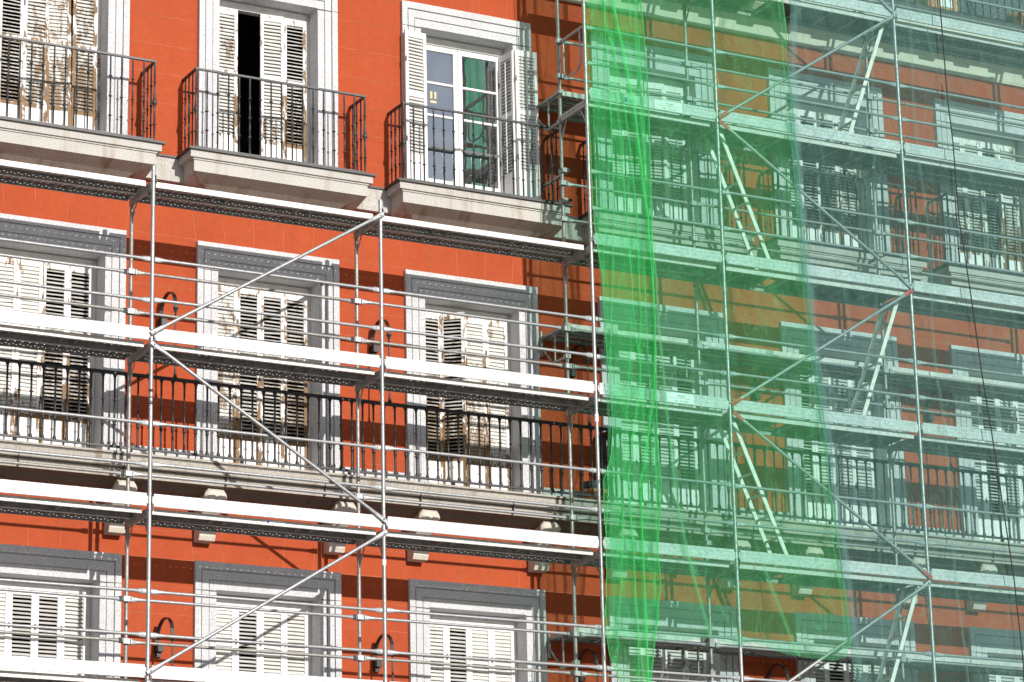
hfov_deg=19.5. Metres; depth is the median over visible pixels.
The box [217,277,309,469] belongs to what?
window
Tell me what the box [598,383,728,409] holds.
toe board
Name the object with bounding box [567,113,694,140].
platform plank
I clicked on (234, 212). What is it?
platform plank
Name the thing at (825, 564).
toe board
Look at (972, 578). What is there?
toe board
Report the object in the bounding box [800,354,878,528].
window
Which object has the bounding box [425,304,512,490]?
window
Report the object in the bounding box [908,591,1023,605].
platform plank
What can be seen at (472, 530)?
toe board
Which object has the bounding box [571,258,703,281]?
platform plank
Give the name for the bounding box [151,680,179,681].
platform plank
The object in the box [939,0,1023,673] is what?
rope
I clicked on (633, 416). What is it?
platform plank
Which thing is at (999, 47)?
platform plank
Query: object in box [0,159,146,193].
platform plank
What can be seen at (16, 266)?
window
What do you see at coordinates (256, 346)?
toe board
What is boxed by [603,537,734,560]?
toe board
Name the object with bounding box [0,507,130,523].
platform plank
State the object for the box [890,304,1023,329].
platform plank
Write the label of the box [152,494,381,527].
toe board
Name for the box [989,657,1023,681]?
window
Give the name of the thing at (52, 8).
window
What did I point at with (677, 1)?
platform plank
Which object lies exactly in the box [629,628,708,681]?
window
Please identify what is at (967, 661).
platform plank
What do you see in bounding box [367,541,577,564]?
platform plank
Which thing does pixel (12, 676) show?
platform plank
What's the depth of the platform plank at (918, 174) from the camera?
42.70 m
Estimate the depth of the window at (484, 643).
37.91 m
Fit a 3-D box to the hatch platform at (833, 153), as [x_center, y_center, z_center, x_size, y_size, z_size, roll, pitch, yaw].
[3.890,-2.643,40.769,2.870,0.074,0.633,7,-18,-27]
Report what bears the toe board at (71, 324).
attached to the scaffold
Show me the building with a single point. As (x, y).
(424, 110)
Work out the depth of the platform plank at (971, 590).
40.09 m
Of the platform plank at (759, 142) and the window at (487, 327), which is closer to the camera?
the window at (487, 327)
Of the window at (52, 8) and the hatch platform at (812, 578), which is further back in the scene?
the hatch platform at (812, 578)
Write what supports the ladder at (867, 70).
on the hatch platform at (833, 153)
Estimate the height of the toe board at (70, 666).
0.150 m
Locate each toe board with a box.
[0,309,149,339]
[0,479,147,505]
[0,655,145,677]
[151,665,382,681]
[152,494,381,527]
[154,329,380,367]
[384,356,594,393]
[386,516,598,548]
[588,87,715,119]
[593,233,721,262]
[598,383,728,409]
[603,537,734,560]
[719,110,900,151]
[725,253,908,289]
[732,399,917,432]
[738,550,926,578]
[805,0,891,16]
[895,8,1023,43]
[903,142,1023,173]
[912,280,1023,307]
[921,422,1023,445]
[930,568,1023,587]
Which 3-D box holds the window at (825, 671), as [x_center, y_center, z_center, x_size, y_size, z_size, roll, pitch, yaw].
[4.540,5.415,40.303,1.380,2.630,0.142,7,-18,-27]
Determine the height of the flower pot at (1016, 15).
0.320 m
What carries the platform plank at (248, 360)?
on the scaffold
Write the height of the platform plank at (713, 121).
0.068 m
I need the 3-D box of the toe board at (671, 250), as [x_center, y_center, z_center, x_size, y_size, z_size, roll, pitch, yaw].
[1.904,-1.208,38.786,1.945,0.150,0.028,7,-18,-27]
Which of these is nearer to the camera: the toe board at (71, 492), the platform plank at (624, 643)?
the toe board at (71, 492)
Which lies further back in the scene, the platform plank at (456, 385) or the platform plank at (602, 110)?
the platform plank at (602, 110)
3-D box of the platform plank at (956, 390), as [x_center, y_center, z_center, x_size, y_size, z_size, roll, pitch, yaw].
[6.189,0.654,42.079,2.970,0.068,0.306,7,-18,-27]
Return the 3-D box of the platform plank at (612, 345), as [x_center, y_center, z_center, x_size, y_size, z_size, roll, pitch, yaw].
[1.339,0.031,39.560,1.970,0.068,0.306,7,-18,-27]
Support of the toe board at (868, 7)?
attached to the scaffold
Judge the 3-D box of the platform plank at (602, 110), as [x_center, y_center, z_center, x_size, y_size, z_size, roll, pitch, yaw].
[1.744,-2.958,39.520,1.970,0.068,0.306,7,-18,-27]
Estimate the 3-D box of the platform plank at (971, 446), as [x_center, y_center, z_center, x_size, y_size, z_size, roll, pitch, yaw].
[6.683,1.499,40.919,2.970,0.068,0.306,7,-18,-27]
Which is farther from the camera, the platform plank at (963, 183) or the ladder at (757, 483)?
the platform plank at (963, 183)
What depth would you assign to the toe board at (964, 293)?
41.04 m
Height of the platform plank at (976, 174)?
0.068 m
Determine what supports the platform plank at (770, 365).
on the scaffold
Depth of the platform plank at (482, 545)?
36.69 m
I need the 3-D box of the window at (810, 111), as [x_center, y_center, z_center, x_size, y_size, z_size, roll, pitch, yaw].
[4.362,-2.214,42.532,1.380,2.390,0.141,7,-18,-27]
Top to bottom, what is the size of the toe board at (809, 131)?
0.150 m
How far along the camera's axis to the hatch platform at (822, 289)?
40.24 m
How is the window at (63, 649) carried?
in the building
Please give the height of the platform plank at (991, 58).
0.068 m
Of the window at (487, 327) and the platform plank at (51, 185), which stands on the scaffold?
the platform plank at (51, 185)
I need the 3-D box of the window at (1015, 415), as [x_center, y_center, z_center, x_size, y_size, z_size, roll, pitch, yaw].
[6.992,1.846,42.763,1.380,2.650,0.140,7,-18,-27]
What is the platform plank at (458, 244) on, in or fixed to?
on the scaffold
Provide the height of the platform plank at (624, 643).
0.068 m
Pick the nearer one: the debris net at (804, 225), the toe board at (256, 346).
the toe board at (256, 346)
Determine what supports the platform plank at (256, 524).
on the scaffold
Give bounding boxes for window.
[0,0,100,129]
[0,248,95,447]
[0,577,90,675]
[216,595,310,675]
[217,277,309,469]
[219,0,308,162]
[404,29,540,198]
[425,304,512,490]
[430,612,516,681]
[610,69,689,220]
[619,330,701,510]
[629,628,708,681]
[786,101,862,247]
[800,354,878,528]
[815,643,887,681]
[952,130,1023,271]
[969,376,1023,543]
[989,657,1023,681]
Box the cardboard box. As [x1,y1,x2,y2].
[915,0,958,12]
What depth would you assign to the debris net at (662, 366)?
38.59 m
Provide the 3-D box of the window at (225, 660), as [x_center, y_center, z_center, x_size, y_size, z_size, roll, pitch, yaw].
[-3.091,4.435,36.339,1.380,2.630,0.143,7,-18,-27]
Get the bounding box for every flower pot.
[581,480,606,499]
[1006,11,1023,25]
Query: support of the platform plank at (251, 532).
on the scaffold
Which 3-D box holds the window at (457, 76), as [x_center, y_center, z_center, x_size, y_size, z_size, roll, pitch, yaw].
[-0.631,-2.911,39.746,1.985,2.390,0.495,7,-18,-27]
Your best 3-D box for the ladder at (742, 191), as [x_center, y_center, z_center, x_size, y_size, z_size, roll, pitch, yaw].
[3.060,-1.810,40.011,0.821,1.960,0.352,7,-18,-27]
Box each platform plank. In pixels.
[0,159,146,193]
[0,174,134,200]
[0,324,144,352]
[0,338,133,359]
[0,494,142,518]
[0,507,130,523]
[0,670,139,681]
[135,520,361,544]
[136,355,360,386]
[137,195,356,232]
[145,343,374,380]
[145,509,376,539]
[147,182,372,224]
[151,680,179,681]
[362,228,570,262]
[365,382,575,411]
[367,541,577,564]
[372,216,583,256]
[375,371,587,405]
[379,531,592,559]
[540,101,572,113]
[546,333,678,355]
[551,91,682,116]
[554,636,690,650]
[557,324,691,349]
[566,627,704,645]
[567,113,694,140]
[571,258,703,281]
[576,407,707,426]
[578,101,709,133]
[581,561,715,576]
[583,247,715,274]
[591,396,721,421]
[595,551,728,571]
[663,0,684,3]
[676,351,860,379]
[688,341,874,374]
[688,647,881,664]
[691,116,864,146]
[700,638,895,660]
[750,139,769,145]
[863,375,1023,401]
[872,33,1023,69]
[873,148,1023,178]
[876,160,999,187]
[877,366,1023,394]
[877,662,1023,676]
[880,167,1023,197]
[883,21,1023,59]
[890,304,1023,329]
[890,654,1022,671]
[891,156,1023,188]
[897,445,1023,464]
[901,293,1023,321]
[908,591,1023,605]
[911,435,1023,458]
[923,582,1023,599]
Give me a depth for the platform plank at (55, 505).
34.21 m
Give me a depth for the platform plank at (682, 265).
38.98 m
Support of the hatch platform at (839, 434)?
attached to the scaffold
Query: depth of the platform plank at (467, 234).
37.82 m
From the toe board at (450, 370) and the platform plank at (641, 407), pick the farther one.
the platform plank at (641, 407)
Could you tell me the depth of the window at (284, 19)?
38.62 m
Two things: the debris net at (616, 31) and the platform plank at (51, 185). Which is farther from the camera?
the debris net at (616, 31)
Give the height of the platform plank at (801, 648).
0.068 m
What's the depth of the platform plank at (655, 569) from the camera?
38.23 m
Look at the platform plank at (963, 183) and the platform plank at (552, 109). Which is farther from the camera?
the platform plank at (963, 183)
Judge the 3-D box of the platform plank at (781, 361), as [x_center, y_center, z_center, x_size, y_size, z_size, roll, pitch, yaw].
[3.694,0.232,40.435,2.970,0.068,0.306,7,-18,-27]
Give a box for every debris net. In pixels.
[585,0,661,681]
[619,0,850,655]
[787,0,1023,680]
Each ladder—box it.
[704,129,774,271]
[717,418,793,567]
[834,24,883,144]
[848,296,898,426]
[876,585,919,681]
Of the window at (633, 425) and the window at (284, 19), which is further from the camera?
the window at (633, 425)
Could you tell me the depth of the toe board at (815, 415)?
39.35 m
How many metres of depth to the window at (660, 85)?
41.20 m
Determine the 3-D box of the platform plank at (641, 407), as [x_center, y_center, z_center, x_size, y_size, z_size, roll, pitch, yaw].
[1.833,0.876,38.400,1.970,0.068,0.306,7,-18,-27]
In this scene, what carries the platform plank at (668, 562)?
on the scaffold
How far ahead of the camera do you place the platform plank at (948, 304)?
41.30 m
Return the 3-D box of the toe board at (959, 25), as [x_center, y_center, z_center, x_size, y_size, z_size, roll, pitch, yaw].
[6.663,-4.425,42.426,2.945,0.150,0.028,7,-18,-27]
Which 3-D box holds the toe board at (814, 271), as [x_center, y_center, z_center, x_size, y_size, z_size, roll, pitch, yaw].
[4.108,-0.927,39.931,2.945,0.150,0.028,7,-18,-27]
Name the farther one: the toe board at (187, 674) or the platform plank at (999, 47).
the platform plank at (999, 47)
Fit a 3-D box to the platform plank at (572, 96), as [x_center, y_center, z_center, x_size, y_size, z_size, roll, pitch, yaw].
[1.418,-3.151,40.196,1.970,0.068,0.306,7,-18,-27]
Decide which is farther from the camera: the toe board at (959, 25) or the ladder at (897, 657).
the toe board at (959, 25)
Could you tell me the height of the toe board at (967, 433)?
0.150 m
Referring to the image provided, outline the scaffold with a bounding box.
[0,0,1023,681]
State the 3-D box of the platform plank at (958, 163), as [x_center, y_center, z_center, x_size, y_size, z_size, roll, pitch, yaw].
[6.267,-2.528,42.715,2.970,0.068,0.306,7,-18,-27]
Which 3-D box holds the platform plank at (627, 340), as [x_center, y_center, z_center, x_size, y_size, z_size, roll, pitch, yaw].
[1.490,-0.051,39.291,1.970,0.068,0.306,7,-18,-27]
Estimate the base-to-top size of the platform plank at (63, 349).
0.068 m
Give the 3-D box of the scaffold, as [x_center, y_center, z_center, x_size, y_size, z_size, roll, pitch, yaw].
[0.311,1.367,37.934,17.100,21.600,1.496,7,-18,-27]
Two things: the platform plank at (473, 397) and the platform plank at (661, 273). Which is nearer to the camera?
the platform plank at (473, 397)
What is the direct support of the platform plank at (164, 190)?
on the scaffold
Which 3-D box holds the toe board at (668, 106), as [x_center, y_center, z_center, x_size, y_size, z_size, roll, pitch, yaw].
[1.861,-3.128,39.343,1.945,0.150,0.036,7,-18,-27]
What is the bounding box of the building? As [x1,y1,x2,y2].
[0,0,1023,681]
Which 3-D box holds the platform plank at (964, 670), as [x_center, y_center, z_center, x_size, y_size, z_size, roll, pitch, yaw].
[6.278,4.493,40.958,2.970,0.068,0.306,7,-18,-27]
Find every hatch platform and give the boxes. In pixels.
[691,0,887,38]
[697,123,896,171]
[703,265,904,308]
[709,412,913,448]
[717,563,922,593]
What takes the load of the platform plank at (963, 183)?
on the scaffold
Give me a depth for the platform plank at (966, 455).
41.15 m
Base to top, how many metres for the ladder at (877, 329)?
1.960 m
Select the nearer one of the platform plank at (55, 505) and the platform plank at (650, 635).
the platform plank at (55, 505)
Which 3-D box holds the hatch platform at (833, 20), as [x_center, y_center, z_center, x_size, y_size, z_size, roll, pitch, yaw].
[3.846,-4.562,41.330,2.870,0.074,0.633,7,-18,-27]
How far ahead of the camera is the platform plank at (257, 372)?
36.27 m
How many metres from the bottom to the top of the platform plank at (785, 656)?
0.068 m
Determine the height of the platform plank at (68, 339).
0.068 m
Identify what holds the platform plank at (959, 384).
on the scaffold
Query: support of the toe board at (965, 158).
attached to the scaffold
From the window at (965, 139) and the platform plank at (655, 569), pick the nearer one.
the platform plank at (655, 569)

